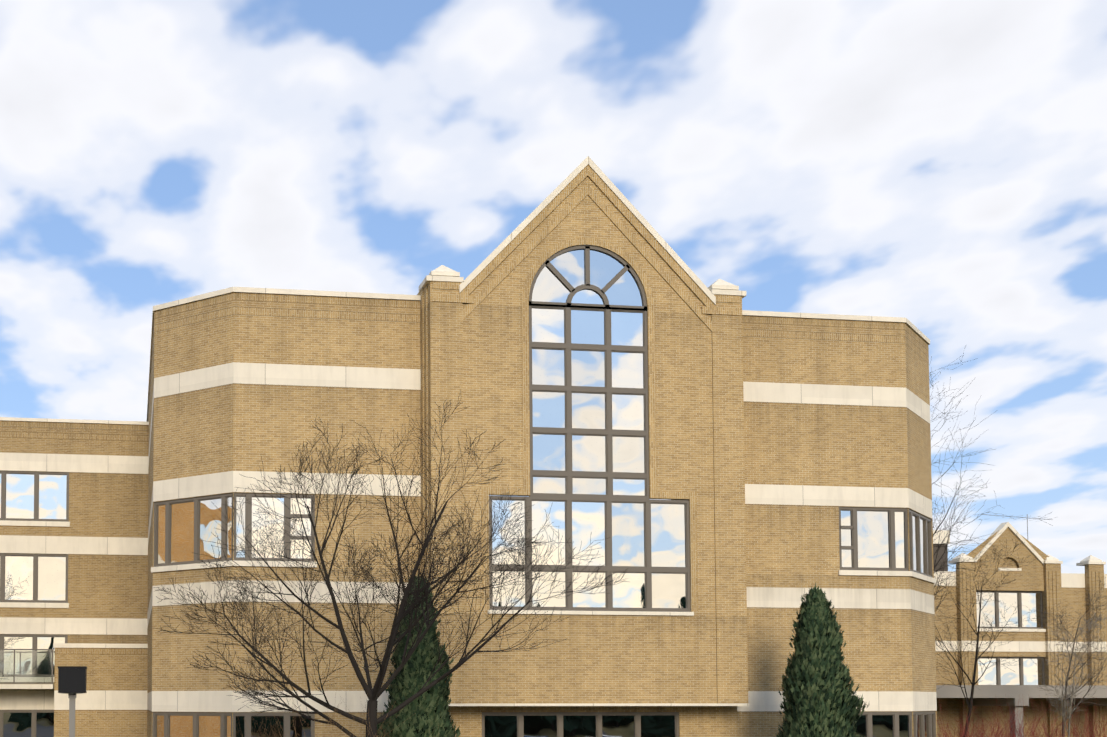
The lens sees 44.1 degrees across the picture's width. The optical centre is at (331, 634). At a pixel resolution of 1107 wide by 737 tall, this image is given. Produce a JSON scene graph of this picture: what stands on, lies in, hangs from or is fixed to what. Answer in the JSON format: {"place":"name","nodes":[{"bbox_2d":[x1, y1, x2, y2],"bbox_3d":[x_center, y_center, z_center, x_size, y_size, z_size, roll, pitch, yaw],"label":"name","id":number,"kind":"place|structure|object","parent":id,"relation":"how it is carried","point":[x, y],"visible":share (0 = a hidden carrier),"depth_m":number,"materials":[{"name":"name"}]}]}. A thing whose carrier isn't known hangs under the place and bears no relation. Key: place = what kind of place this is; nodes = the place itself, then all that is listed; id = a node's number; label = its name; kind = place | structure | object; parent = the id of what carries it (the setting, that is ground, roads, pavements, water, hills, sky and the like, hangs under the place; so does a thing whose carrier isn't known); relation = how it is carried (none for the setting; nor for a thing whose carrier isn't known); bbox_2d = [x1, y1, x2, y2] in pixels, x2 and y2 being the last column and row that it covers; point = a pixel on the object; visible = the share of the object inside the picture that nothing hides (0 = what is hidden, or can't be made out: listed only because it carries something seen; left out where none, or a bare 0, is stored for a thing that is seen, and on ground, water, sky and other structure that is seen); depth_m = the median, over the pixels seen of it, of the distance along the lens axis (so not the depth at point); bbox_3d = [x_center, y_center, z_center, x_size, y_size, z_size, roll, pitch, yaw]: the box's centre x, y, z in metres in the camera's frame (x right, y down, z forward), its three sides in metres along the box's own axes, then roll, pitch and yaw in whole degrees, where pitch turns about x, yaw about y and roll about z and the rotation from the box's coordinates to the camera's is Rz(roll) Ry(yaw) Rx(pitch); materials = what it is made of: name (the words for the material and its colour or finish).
{"place":"outdoors","nodes":[
{"label":"outdoors","id":0,"kind":"place"},
{"bbox_2d":[0,0,1106,573],"label":"sky","id":1,"kind":"structure","parent":0,"point":[940,166],"materials":[{"name":"white"}]},
{"label":"ground","id":2,"kind":"structure","parent":0,"visible":0},
{"bbox_2d":[58,666,86,736],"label":"sign","id":3,"kind":"object","parent":2,"relation":"on","point":[72,681],"visible":1,"depth_m":29.75,"materials":[{"name":"grey metal"}]},
{"bbox_2d":[0,417,148,736],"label":"wing","id":4,"kind":"structure","parent":2,"relation":"on","point":[73,542],"depth_m":52.78,"materials":[{"name":"beige brick"}]},
{"bbox_2d":[159,693,438,736],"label":"dry shrubs","id":5,"kind":"object","parent":2,"relation":"on","point":[318,721],"visible":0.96,"depth_m":30.82,"materials":[{"name":"brown plant"}]},
{"bbox_2d":[154,392,627,736],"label":"tree","id":6,"kind":"object","parent":2,"relation":"on","point":[376,691],"visible":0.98,"depth_m":32.07,"materials":[{"name":"brown plant"}]},
{"bbox_2d":[377,576,460,736],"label":"cedar tree","id":7,"kind":"object","parent":2,"relation":"on","point":[431,717],"visible":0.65,"depth_m":35.54,"materials":[{"name":"green plant"}]},
{"bbox_2d":[146,156,936,736],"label":"building walls","id":8,"kind":"structure","parent":2,"relation":"on","point":[778,440],"depth_m":39.78,"materials":[{"name":"beige brick"}]},
{"bbox_2d":[152,245,935,736],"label":"window frames","id":9,"kind":"structure","parent":8,"relation":"in","point":[608,431],"depth_m":39.71,"materials":[{"name":"grey metal"}]},
{"bbox_2d":[156,249,932,736],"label":"window glass","id":10,"kind":"object","parent":9,"relation":"in","point":[668,521],"visible":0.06,"depth_m":39.74,"materials":[{"name":"glass"}]},
{"bbox_2d":[774,582,869,736],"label":"cedar tree","id":11,"kind":"object","parent":2,"relation":"on","point":[820,699],"visible":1,"depth_m":37.25,"materials":[{"name":"green plant"}]},
{"bbox_2d":[934,536,968,617],"bbox_3d":[23.766,-0.108,60.411,8.578,13.294,8.250,0,-3,-9],"label":"bare tree","id":12,"kind":"object","parent":2,"relation":"on","point":[949,578],"depth_m":58.88,"materials":[{"name":"grey plant"}]},
{"bbox_2d":[929,346,1015,620],"bbox_3d":[22.427,-3.020,54.031,8.912,18.465,11.536,-2,-3,32],"label":"bare tree","id":13,"kind":"object","parent":2,"relation":"on","point":[949,532],"visible":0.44,"depth_m":54.44,"materials":[{"name":"brown plant"}]},
{"bbox_2d":[934,533,1037,736],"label":"bare tree","id":14,"kind":"object","parent":2,"relation":"on","point":[970,703],"visible":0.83,"depth_m":56.98,"materials":[{"name":"brown plant"}]},
{"bbox_2d":[933,512,1106,736],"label":"building walls","id":15,"kind":"structure","parent":2,"relation":"on","point":[1047,578],"depth_m":64.10,"materials":[{"name":"beige brick"}]},
{"bbox_2d":[976,590,1044,684],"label":"window frames","id":16,"kind":"structure","parent":15,"relation":"in","point":[1018,627],"depth_m":64.29,"materials":[{"name":"grey metal"}]},
{"bbox_2d":[976,592,1042,684],"bbox_3d":[32.678,0.213,64.304,3.630,4.630,0.016,0,-3,-9],"label":"window glass","id":17,"kind":"object","parent":16,"relation":"in","point":[1031,601],"visible":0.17,"depth_m":64.33,"materials":[{"name":"glass"}]},
{"bbox_2d":[937,694,1106,736],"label":"shrubs","id":18,"kind":"object","parent":2,"relation":"on","point":[1087,733],"visible":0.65,"depth_m":54.45,"materials":[{"name":"red plant"}]},
{"bbox_2d":[1025,576,1106,736],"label":"bare tree","id":19,"kind":"object","parent":2,"relation":"on","point":[1068,678],"visible":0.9,"depth_m":55.50,"materials":[{"name":"brown plant"}]},
{"bbox_2d":[1035,613,1106,736],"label":"birch tree","id":20,"kind":"object","parent":2,"relation":"on","point":[1069,711],"visible":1,"depth_m":50.93,"materials":[{"name":"brown plant"}]},
{"bbox_2d":[1081,595,1106,678],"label":"birch tree","id":21,"kind":"object","parent":2,"relation":"on","point":[1105,617],"visible":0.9,"depth_m":50.90,"materials":[{"name":"brown plant"}]}
]}

